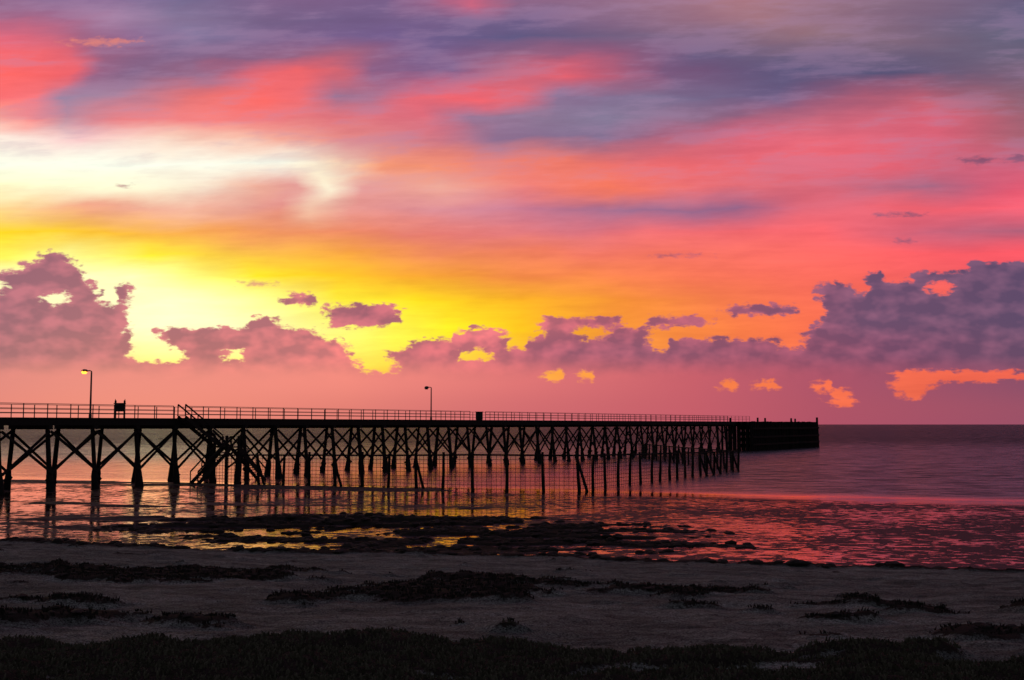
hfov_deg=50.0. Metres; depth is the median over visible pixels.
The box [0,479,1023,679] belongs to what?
beach ground
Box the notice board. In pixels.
[114,399,125,418]
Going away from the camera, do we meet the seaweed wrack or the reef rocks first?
the seaweed wrack
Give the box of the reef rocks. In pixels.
[0,512,972,568]
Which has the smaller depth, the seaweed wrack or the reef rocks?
the seaweed wrack
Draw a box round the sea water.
[0,424,1023,569]
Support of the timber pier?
on the beach ground at (619, 618)
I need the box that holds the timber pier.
[0,403,819,494]
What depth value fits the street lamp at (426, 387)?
123.89 m
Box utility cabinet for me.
[476,412,482,419]
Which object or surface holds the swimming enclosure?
on the beach ground at (619, 618)
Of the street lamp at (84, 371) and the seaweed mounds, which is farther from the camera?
the street lamp at (84, 371)
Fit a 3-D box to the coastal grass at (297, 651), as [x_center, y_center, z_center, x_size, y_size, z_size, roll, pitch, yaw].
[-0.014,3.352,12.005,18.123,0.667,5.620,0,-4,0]
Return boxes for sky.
[0,0,1023,423]
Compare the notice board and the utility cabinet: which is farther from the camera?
the utility cabinet
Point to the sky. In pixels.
(772, 210)
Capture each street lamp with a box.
[81,369,91,417]
[424,386,431,419]
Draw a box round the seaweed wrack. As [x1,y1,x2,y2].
[0,558,1023,634]
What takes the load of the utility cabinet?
on the timber pier
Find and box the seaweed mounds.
[0,560,1016,631]
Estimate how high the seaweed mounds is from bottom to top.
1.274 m
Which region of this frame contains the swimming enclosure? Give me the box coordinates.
[212,443,739,490]
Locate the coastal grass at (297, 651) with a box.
[0,618,1023,679]

